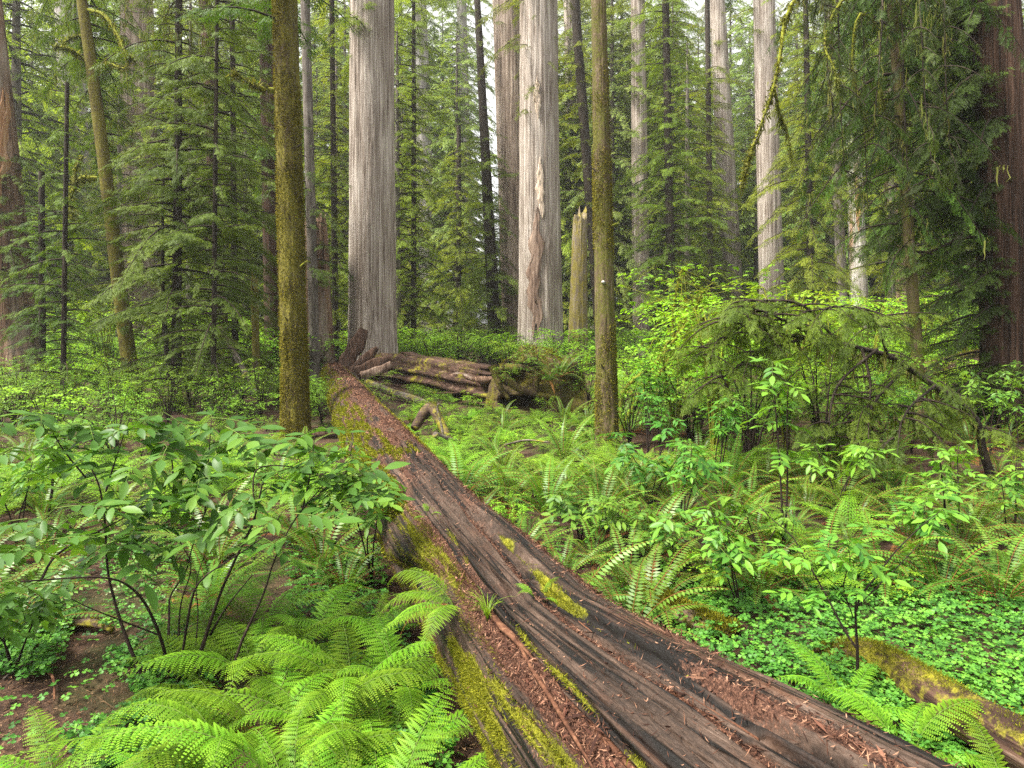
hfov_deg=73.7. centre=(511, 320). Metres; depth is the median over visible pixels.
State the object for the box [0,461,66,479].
lady fern
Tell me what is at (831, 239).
conifer tree
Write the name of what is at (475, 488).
sword fern
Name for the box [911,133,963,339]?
conifer tree
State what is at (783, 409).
elderberry sapling
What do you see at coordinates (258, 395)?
huckleberry bush
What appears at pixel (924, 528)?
elderberry sapling
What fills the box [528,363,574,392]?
sword fern
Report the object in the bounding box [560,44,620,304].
conifer tree
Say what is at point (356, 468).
elderberry sapling
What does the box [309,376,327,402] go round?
salmonberry bush
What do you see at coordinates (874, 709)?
lady fern
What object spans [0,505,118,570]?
sword fern
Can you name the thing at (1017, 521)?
sword fern
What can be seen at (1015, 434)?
sword fern
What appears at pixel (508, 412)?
huckleberry bush
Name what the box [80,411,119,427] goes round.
huckleberry bush
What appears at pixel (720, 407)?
huckleberry bush
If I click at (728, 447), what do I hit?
sword fern
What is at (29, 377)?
huckleberry bush
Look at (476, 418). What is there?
huckleberry bush
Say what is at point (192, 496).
elderberry shrub
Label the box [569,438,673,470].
lady fern
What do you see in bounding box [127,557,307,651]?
lady fern
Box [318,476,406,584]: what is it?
elderberry sapling
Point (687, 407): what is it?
huckleberry bush
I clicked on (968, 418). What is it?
huckleberry bush
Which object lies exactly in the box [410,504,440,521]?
lady fern
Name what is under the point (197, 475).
lady fern
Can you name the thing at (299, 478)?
lady fern
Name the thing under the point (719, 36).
redwood tree
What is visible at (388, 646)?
lady fern
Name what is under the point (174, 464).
lady fern
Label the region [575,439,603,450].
lady fern
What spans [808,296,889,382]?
salmonberry bush
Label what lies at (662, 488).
sword fern
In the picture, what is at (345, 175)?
conifer tree
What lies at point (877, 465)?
lady fern
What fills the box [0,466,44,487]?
lady fern
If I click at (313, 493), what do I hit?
lady fern
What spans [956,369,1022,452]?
elderberry sapling
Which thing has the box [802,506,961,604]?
sword fern
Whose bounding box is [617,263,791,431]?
vine maple
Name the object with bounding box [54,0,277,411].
hemlock tree
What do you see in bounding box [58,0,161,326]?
conifer tree
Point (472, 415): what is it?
lady fern
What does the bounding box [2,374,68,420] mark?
huckleberry bush
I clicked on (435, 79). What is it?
conifer tree
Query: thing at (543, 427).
huckleberry bush
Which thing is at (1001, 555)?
sword fern
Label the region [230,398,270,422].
huckleberry bush
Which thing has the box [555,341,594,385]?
huckleberry bush
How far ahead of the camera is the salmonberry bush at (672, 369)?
15.45 m
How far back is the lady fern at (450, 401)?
17.86 m
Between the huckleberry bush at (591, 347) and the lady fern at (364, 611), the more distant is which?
the huckleberry bush at (591, 347)
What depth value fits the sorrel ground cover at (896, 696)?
4.43 m
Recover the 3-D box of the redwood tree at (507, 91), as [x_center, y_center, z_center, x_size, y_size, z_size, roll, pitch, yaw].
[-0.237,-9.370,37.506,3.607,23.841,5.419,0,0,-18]
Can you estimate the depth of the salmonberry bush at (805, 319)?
22.62 m
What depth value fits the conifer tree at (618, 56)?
84.13 m
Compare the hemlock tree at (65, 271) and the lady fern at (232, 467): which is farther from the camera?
the hemlock tree at (65, 271)
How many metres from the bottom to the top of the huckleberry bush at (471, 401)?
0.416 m
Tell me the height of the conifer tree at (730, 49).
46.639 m
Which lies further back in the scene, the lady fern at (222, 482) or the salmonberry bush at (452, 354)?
the salmonberry bush at (452, 354)
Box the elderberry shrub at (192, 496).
[0,408,415,692]
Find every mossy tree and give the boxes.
[171,0,361,440]
[590,0,620,450]
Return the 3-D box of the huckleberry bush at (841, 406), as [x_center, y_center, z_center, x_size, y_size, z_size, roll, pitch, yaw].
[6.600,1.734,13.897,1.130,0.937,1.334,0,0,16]
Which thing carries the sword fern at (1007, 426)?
on the ground at (108, 639)
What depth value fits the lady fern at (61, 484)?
8.34 m
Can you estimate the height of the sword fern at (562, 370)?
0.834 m
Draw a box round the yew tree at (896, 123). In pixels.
[724,0,1023,437]
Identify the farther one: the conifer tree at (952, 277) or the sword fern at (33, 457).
the conifer tree at (952, 277)
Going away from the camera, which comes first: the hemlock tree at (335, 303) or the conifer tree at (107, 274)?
the hemlock tree at (335, 303)
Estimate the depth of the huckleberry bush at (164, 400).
14.59 m
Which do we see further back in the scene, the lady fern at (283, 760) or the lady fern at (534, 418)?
the lady fern at (534, 418)
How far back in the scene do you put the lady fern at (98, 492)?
7.28 m
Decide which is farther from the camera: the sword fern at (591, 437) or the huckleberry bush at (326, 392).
the huckleberry bush at (326, 392)
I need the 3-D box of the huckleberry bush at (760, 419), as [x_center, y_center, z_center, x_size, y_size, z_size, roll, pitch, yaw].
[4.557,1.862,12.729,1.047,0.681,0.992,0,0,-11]
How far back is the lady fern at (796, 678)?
3.81 m
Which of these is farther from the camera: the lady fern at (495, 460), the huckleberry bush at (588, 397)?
the huckleberry bush at (588, 397)
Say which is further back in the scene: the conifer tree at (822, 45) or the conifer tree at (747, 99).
the conifer tree at (822, 45)
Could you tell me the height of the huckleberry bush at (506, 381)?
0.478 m
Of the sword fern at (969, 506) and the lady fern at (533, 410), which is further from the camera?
the lady fern at (533, 410)
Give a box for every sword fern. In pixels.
[0,421,72,466]
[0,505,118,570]
[0,522,63,569]
[0,528,104,603]
[0,536,79,600]
[0,540,150,640]
[1,474,88,518]
[18,455,73,484]
[50,478,151,527]
[106,504,272,594]
[117,541,284,620]
[137,469,209,495]
[149,488,273,556]
[183,463,282,519]
[223,503,391,585]
[226,482,369,561]
[233,443,326,490]
[275,426,340,460]
[275,533,392,605]
[283,486,360,533]
[437,455,497,494]
[448,440,532,507]
[450,463,551,517]
[467,409,530,440]
[469,458,544,498]
[472,437,541,468]
[473,430,523,455]
[476,484,516,516]
[478,406,527,428]
[481,452,614,517]
[483,399,528,423]
[509,455,571,484]
[514,502,561,550]
[517,515,586,565]
[525,414,616,460]
[527,351,592,385]
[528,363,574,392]
[536,395,594,423]
[536,464,593,498]
[538,518,626,578]
[541,414,580,432]
[544,448,640,499]
[545,482,659,544]
[546,514,651,577]
[553,458,670,519]
[553,539,657,606]
[559,417,623,448]
[571,404,594,420]
[571,444,659,502]
[574,445,670,493]
[575,536,737,629]
[575,557,726,638]
[576,514,691,598]
[581,439,652,460]
[582,468,677,521]
[584,485,744,581]
[588,477,713,556]
[608,448,667,493]
[616,448,667,476]
[619,402,653,425]
[619,404,664,437]
[622,438,724,505]
[630,445,714,492]
[637,476,729,528]
[642,514,788,602]
[644,406,702,438]
[649,446,679,460]
[661,471,816,549]
[663,419,742,460]
[663,440,726,471]
[667,429,780,485]
[669,441,779,503]
[680,418,708,437]
[682,535,831,620]
[685,475,803,534]
[697,515,838,594]
[705,434,737,450]
[709,434,766,468]
[711,462,800,512]
[726,492,801,548]
[728,440,823,498]
[740,450,865,505]
[741,401,803,424]
[743,428,781,447]
[755,468,839,509]
[767,472,853,514]
[768,493,827,532]
[775,499,922,592]
[779,461,900,510]
[790,428,864,473]
[790,430,810,448]
[793,483,913,541]
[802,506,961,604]
[811,411,850,433]
[817,468,880,493]
[819,513,907,568]
[836,527,1023,623]
[838,424,954,464]
[841,483,938,519]
[841,488,993,556]
[849,459,922,499]
[852,467,968,516]
[854,406,927,439]
[867,470,1023,556]
[879,499,1023,571]
[880,512,1000,583]
[900,524,1023,609]
[903,465,960,494]
[911,469,1005,511]
[916,415,1019,452]
[931,488,1015,526]
[932,408,987,438]
[934,500,1023,540]
[935,471,1017,512]
[938,462,1022,497]
[945,430,1014,466]
[949,519,1023,596]
[954,484,1023,521]
[958,516,1023,576]
[960,476,1023,535]
[963,449,1023,481]
[963,493,1023,543]
[967,416,1023,445]
[973,416,1023,438]
[981,471,1023,496]
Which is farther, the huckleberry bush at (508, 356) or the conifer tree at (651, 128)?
the conifer tree at (651, 128)
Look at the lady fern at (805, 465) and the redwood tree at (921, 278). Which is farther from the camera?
the redwood tree at (921, 278)
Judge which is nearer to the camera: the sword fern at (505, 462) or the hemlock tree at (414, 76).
the sword fern at (505, 462)
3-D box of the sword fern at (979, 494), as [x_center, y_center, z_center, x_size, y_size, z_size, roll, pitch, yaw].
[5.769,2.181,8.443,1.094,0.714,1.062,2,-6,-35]
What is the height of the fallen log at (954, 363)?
1.118 m
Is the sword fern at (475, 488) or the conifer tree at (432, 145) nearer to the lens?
the sword fern at (475, 488)
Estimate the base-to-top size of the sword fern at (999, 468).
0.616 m
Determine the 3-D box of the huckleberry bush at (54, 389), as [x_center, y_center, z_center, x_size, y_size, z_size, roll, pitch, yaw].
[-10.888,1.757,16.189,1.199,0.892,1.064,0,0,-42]
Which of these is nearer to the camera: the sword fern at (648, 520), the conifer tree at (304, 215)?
the sword fern at (648, 520)
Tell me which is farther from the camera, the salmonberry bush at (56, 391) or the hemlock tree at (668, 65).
the hemlock tree at (668, 65)
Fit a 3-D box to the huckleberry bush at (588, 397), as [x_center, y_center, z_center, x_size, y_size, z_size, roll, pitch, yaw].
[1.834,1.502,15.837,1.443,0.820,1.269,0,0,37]
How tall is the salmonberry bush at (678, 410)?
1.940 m
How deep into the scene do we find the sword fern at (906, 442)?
10.46 m
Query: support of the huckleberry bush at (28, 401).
on the ground at (108, 639)
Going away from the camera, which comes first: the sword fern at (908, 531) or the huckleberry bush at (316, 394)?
the sword fern at (908, 531)
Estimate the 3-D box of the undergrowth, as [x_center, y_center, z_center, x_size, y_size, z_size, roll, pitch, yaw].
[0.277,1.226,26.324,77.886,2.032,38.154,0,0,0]
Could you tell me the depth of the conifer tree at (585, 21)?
86.28 m
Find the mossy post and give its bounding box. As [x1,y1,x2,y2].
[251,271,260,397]
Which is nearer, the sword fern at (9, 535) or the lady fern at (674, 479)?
the sword fern at (9, 535)
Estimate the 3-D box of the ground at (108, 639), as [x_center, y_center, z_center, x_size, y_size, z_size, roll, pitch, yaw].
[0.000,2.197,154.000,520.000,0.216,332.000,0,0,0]
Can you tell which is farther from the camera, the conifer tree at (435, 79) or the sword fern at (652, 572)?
the conifer tree at (435, 79)
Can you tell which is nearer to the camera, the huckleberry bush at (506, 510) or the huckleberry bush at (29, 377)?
the huckleberry bush at (506, 510)
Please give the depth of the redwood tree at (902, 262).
43.44 m
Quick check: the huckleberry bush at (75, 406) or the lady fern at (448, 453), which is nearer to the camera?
the lady fern at (448, 453)
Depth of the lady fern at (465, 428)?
13.32 m
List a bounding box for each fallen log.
[318,327,963,767]
[369,352,491,405]
[628,572,743,641]
[808,634,1023,767]
[896,348,978,382]
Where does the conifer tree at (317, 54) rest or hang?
on the ground at (108, 639)
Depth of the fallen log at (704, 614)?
4.79 m
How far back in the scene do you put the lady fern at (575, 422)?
13.55 m
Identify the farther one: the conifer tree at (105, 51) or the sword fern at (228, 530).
the conifer tree at (105, 51)
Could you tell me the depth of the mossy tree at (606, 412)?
11.47 m
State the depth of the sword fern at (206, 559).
6.08 m
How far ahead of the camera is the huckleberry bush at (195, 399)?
15.93 m
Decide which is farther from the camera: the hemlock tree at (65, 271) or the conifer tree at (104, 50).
the conifer tree at (104, 50)
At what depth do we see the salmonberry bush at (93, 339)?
25.56 m
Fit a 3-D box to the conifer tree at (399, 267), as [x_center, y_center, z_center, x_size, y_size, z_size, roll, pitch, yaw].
[-6.184,-6.056,34.071,7.318,17.482,7.128,0,0,41]
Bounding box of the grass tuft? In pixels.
[463,589,514,621]
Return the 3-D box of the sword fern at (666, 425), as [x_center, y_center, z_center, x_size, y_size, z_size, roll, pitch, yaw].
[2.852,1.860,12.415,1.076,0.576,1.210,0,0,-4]
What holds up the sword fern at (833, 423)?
on the ground at (108, 639)
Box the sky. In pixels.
[5,0,1023,325]
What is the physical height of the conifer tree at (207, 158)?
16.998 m
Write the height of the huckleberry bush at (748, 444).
1.947 m
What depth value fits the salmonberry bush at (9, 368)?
18.87 m
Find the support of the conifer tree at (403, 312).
on the ground at (108, 639)
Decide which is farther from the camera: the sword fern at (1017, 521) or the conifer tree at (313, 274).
the conifer tree at (313, 274)
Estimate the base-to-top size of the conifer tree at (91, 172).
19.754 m
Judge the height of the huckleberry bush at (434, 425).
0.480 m
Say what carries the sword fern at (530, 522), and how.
on the ground at (108, 639)
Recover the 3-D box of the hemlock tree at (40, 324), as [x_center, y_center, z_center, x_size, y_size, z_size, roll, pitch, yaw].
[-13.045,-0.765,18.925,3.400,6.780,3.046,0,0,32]
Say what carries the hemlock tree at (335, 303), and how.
on the ground at (108, 639)
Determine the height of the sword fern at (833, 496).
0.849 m
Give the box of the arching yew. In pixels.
[656,297,1023,479]
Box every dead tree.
[304,210,335,364]
[567,206,591,370]
[846,125,870,346]
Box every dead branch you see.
[218,325,252,384]
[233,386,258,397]
[364,378,428,404]
[411,401,452,446]
[432,432,460,443]
[436,403,444,445]
[504,439,549,445]
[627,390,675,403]
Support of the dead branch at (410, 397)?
on the ground at (108, 639)
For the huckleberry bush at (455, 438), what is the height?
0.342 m
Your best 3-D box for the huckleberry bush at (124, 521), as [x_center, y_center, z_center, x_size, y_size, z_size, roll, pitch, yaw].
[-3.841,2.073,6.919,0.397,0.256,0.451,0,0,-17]
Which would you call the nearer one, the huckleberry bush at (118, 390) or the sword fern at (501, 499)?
the sword fern at (501, 499)
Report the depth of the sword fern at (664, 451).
10.71 m
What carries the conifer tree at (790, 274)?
on the ground at (108, 639)
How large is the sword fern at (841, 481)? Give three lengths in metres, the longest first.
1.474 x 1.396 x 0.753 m
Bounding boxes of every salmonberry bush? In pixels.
[0,355,25,376]
[0,374,31,403]
[34,360,77,394]
[40,353,111,407]
[43,381,72,400]
[50,296,136,377]
[56,372,87,395]
[69,311,115,373]
[84,354,151,395]
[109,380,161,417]
[119,360,162,391]
[133,309,223,383]
[144,315,202,350]
[144,322,204,370]
[155,371,184,394]
[189,356,254,403]
[198,320,251,381]
[255,368,279,403]
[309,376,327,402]
[400,339,430,354]
[441,352,460,360]
[452,337,480,360]
[476,346,498,364]
[572,347,594,369]
[574,357,635,392]
[616,292,724,392]
[617,356,692,410]
[618,369,657,401]
[619,337,748,448]
[620,376,648,408]
[629,303,755,415]
[651,300,799,455]
[679,293,777,384]
[717,282,865,449]
[748,362,796,405]
[768,366,826,394]
[771,302,839,387]
[775,299,824,372]
[788,359,824,400]
[795,302,874,386]
[806,364,849,410]
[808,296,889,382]
[834,296,907,380]
[854,365,893,391]
[873,290,971,364]
[908,356,973,389]
[924,321,977,384]
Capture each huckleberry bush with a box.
[0,361,41,411]
[0,363,69,410]
[0,390,29,413]
[0,399,37,426]
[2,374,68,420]
[17,435,46,450]
[25,375,99,423]
[28,378,78,405]
[48,510,84,528]
[54,382,113,419]
[56,375,101,411]
[58,387,152,457]
[60,481,98,504]
[75,371,146,424]
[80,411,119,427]
[90,376,137,412]
[106,422,143,449]
[107,396,167,420]
[109,513,152,531]
[110,515,160,537]
[114,365,159,403]
[121,435,144,455]
[126,365,218,422]
[140,488,219,528]
[140,529,178,557]
[154,390,192,411]
[169,368,225,412]
[185,432,204,451]
[189,380,222,409]
[190,431,221,448]
[199,400,242,430]
[207,422,227,432]
[212,400,249,417]
[222,358,281,419]
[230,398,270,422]
[240,380,276,405]
[256,384,280,407]
[259,375,324,410]
[310,382,324,411]
[310,396,328,423]
[311,376,345,416]
[361,369,401,397]
[367,382,409,405]
[398,404,422,423]
[414,397,432,406]
[427,416,455,432]
[440,406,449,415]
[442,409,460,420]
[447,429,470,448]
[457,441,486,455]
[461,393,482,409]
[464,438,491,449]
[470,414,498,431]
[482,400,502,414]
[485,339,527,362]
[487,491,534,524]
[489,340,515,360]
[493,365,520,385]
[496,406,519,419]
[497,429,537,457]
[508,342,561,369]
[509,354,543,376]
[512,452,553,473]
[521,336,552,347]
[532,443,553,454]
[535,395,553,411]
[535,410,557,422]
[537,416,566,435]
[541,339,575,354]
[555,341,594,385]
[557,449,582,464]
[561,368,618,402]
[563,345,595,371]
[564,485,592,504]
[567,444,598,466]
[572,379,674,442]
[592,437,622,450]
[617,374,642,407]
[628,364,754,443]
[646,338,845,472]
[668,383,716,418]
[676,382,758,440]
[683,548,753,599]
[684,376,736,423]
[736,402,777,438]
[762,349,932,461]
[763,400,805,421]
[793,375,862,434]
[800,401,832,422]
[815,352,944,453]
[819,386,861,425]
[850,375,928,431]
[860,563,923,603]
[866,381,908,427]
[905,370,984,402]
[936,445,982,478]
[956,407,987,431]
[966,394,1023,434]
[991,438,1023,464]
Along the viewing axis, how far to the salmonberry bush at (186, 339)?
22.86 m
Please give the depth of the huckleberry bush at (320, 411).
14.48 m
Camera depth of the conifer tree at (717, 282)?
59.40 m
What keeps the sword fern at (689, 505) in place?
on the ground at (108, 639)
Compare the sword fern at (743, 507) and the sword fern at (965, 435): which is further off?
the sword fern at (965, 435)
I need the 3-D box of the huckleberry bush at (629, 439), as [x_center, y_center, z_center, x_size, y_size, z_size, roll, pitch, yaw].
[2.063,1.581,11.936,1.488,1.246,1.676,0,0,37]
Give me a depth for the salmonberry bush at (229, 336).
22.75 m
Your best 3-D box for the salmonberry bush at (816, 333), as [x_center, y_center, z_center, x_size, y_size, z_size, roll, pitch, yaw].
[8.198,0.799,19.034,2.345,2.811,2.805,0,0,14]
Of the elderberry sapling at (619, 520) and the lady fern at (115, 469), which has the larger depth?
the lady fern at (115, 469)
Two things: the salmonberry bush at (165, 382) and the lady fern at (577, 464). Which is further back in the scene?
the salmonberry bush at (165, 382)
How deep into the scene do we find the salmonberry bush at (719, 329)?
16.96 m
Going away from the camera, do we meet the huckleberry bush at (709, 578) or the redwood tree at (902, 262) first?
the huckleberry bush at (709, 578)
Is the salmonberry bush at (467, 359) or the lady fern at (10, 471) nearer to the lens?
the lady fern at (10, 471)
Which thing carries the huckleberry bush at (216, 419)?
on the ground at (108, 639)
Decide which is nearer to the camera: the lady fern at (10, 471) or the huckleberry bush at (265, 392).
the lady fern at (10, 471)
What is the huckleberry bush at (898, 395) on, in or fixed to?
on the ground at (108, 639)
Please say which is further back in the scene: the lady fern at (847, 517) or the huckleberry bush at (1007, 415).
the huckleberry bush at (1007, 415)
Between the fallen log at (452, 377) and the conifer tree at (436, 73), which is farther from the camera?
the conifer tree at (436, 73)
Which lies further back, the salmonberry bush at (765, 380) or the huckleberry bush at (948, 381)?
the salmonberry bush at (765, 380)
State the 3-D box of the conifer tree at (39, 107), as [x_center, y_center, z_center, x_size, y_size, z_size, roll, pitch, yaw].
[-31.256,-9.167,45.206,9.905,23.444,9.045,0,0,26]
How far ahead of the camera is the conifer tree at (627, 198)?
44.88 m
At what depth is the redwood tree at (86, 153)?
54.33 m
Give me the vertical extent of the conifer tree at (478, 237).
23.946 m
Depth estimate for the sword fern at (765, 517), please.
6.69 m
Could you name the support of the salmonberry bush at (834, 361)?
on the ground at (108, 639)
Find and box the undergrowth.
[0,326,1023,521]
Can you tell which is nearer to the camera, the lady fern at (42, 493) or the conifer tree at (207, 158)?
the lady fern at (42, 493)
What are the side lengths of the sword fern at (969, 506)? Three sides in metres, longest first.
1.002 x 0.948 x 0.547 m
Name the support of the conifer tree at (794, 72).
on the ground at (108, 639)
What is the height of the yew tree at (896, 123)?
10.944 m
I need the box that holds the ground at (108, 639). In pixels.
[0,325,1023,767]
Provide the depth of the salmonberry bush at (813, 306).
11.36 m
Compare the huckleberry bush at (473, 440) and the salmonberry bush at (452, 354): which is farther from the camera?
the salmonberry bush at (452, 354)
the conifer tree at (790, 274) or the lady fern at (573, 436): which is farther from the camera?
the conifer tree at (790, 274)
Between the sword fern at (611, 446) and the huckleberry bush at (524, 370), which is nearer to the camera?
the sword fern at (611, 446)
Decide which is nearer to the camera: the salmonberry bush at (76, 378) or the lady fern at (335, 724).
the lady fern at (335, 724)
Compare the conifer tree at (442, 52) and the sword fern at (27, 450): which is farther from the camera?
the conifer tree at (442, 52)
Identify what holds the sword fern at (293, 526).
on the ground at (108, 639)
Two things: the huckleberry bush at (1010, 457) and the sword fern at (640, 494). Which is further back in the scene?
the huckleberry bush at (1010, 457)
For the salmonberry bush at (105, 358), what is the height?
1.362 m
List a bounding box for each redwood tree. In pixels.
[0,0,105,387]
[22,0,225,360]
[54,0,96,332]
[314,0,397,379]
[394,0,470,337]
[430,0,497,341]
[471,0,519,350]
[475,0,580,348]
[590,0,662,355]
[693,0,750,329]
[724,0,792,328]
[800,0,1023,440]
[835,0,952,343]
[908,20,942,327]
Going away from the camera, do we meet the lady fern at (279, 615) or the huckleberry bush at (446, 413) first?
the lady fern at (279, 615)
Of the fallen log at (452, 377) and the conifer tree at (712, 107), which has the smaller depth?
the fallen log at (452, 377)
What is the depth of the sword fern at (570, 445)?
10.61 m
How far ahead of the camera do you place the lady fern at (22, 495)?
7.98 m
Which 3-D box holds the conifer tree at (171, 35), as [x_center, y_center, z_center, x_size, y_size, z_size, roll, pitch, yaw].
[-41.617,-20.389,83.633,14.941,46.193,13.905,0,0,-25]
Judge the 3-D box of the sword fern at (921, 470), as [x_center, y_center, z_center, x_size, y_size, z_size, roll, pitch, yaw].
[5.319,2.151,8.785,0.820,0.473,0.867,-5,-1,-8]
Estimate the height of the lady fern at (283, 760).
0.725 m
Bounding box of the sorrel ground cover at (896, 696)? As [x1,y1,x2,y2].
[0,468,1023,767]
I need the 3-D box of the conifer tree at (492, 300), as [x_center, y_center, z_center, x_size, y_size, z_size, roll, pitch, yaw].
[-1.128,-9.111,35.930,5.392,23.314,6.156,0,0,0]
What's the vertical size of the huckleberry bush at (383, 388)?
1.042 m
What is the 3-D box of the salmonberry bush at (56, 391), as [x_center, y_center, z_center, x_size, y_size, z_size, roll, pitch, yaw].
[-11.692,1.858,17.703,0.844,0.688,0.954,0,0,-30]
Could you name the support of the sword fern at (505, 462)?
on the ground at (108, 639)
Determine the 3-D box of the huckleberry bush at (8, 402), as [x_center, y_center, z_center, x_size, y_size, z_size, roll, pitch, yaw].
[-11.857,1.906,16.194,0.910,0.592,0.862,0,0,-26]
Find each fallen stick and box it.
[3,665,27,679]
[46,671,55,700]
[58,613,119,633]
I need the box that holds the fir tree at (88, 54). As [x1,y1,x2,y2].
[32,0,170,405]
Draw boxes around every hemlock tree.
[0,82,132,408]
[0,171,116,399]
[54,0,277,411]
[136,0,277,415]
[142,0,306,390]
[297,0,349,361]
[394,0,460,351]
[417,126,501,358]
[611,0,729,364]
[739,0,883,370]
[860,4,978,388]
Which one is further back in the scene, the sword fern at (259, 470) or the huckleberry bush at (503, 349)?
the huckleberry bush at (503, 349)
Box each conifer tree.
[2,0,116,357]
[4,2,95,276]
[8,2,110,329]
[21,0,93,284]
[22,0,95,101]
[22,12,110,334]
[39,32,104,293]
[50,78,168,355]
[53,54,183,333]
[55,94,165,335]
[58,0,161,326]
[86,0,171,263]
[87,0,117,124]
[99,0,259,361]
[108,0,202,320]
[146,0,278,380]
[153,0,200,133]
[155,1,229,298]
[158,71,221,334]
[160,0,259,260]
[164,0,253,304]
[164,84,262,324]
[183,67,263,362]
[190,0,335,377]
[193,0,331,296]
[195,15,329,320]
[220,35,259,315]
[240,94,344,343]
[250,63,348,345]
[255,0,354,382]
[259,0,348,263]
[298,0,349,242]
[299,0,349,328]
[300,0,428,337]
[301,55,348,356]
[337,21,467,355]
[341,72,453,335]
[342,1,479,325]
[400,21,500,332]
[403,10,453,331]
[404,8,497,338]
[409,28,452,205]
[410,0,500,329]
[440,0,518,361]
[451,168,499,318]
[479,187,501,326]
[483,30,631,337]
[498,34,650,352]
[499,26,591,299]
[558,0,617,198]
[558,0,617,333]
[558,0,623,331]
[558,0,630,297]
[559,0,692,336]
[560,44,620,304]
[561,0,732,339]
[562,28,664,343]
[587,0,662,336]
[613,0,758,345]
[615,0,739,327]
[615,38,770,349]
[616,4,717,340]
[630,97,748,346]
[646,0,717,330]
[659,0,754,336]
[679,23,738,298]
[695,40,739,309]
[696,0,753,291]
[702,0,804,307]
[703,101,814,319]
[705,109,792,298]
[706,18,791,290]
[734,14,817,263]
[741,0,829,328]
[744,50,883,344]
[758,19,928,328]
[762,0,866,316]
[778,15,826,228]
[788,0,855,228]
[789,35,868,327]
[793,31,968,341]
[801,27,969,363]
[816,66,886,330]
[817,0,911,309]
[867,1,975,336]
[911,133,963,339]
[918,5,1023,320]
[932,15,1023,319]
[932,184,977,327]
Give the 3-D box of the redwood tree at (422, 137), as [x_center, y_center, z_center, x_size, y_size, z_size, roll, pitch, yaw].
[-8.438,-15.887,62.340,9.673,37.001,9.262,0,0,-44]
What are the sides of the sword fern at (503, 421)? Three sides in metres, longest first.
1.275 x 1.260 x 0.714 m
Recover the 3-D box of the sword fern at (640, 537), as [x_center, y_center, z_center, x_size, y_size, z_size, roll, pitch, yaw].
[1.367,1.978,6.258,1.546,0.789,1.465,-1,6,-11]
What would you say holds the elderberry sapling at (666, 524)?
on the ground at (108, 639)
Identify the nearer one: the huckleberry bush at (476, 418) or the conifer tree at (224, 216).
the huckleberry bush at (476, 418)
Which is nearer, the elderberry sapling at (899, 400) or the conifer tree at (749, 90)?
the elderberry sapling at (899, 400)
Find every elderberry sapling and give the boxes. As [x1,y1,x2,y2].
[0,460,57,545]
[0,571,97,675]
[23,424,81,520]
[229,448,280,561]
[310,440,373,543]
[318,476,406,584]
[537,481,616,541]
[583,496,670,562]
[597,432,709,509]
[627,365,681,452]
[631,391,686,464]
[631,508,703,583]
[635,356,671,447]
[655,439,732,527]
[686,506,767,613]
[699,394,752,493]
[707,489,805,559]
[735,386,769,447]
[738,505,980,692]
[740,357,818,547]
[761,396,799,460]
[762,379,800,459]
[765,366,803,448]
[797,439,899,514]
[829,371,884,439]
[853,394,913,439]
[873,361,907,434]
[875,493,977,569]
[896,380,926,453]
[902,440,986,551]
[909,390,969,444]
[921,379,994,447]
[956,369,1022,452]
[970,460,1023,544]
[982,384,1023,460]
[1003,360,1023,387]
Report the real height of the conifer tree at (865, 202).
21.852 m
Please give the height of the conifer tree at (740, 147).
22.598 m
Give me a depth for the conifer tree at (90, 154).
63.70 m
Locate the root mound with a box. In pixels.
[483,344,594,415]
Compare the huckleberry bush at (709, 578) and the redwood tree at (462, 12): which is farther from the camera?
the redwood tree at (462, 12)
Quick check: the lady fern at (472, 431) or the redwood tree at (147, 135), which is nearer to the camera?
the lady fern at (472, 431)
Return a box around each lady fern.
[0,444,32,457]
[0,455,132,493]
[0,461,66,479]
[0,463,48,492]
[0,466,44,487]
[0,477,56,512]
[0,513,66,540]
[0,674,247,767]
[0,704,165,767]
[1,487,46,504]
[6,484,80,508]
[11,446,110,469]
[15,427,59,438]
[58,457,160,494]
[58,484,228,533]
[64,447,178,467]
[74,455,147,480]
[89,478,144,496]
[91,689,445,767]
[94,718,248,767]
[106,615,229,720]
[110,615,352,742]
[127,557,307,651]
[129,654,372,767]
[137,582,361,678]
[141,454,181,471]
[165,453,286,486]
[178,461,232,480]
[187,415,215,424]
[188,473,258,493]
[189,641,447,767]
[196,582,402,677]
[202,489,310,525]
[204,447,284,476]
[214,623,440,740]
[229,479,321,501]
[243,455,303,472]
[247,431,282,445]
[254,463,346,494]
[258,661,476,767]
[272,449,345,477]
[276,474,333,507]
[280,609,447,765]
[294,682,488,767]
[301,589,420,653]
[339,512,373,532]
[362,751,488,767]
[377,567,460,659]
[396,409,416,422]
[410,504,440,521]
[420,435,445,446]
[424,437,485,459]
[424,443,506,469]
[435,436,473,453]
[437,449,509,481]
[444,396,462,403]
[450,422,482,432]
[451,408,487,419]
[451,425,478,435]
[453,433,473,441]
[454,414,477,425]
[462,424,499,437]
[475,454,514,463]
[486,427,518,442]
[490,466,566,498]
[506,427,556,447]
[512,451,563,471]
[515,408,552,418]
[516,579,559,606]
[522,415,557,425]
[525,453,585,476]
[536,450,613,480]
[556,430,594,442]
[562,413,595,426]
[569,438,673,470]
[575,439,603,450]
[577,443,615,469]
[631,452,701,474]
[632,464,700,488]
[701,443,803,474]
[732,503,853,564]
[740,480,776,494]
[747,458,809,484]
[750,534,894,590]
[760,448,853,479]
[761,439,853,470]
[776,477,897,512]
[777,637,941,735]
[780,491,905,538]
[792,454,907,484]
[809,687,1001,767]
[845,456,907,473]
[881,468,910,482]
[886,461,915,471]
[957,710,1006,767]
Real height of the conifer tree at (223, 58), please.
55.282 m
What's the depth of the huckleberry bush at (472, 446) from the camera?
10.82 m

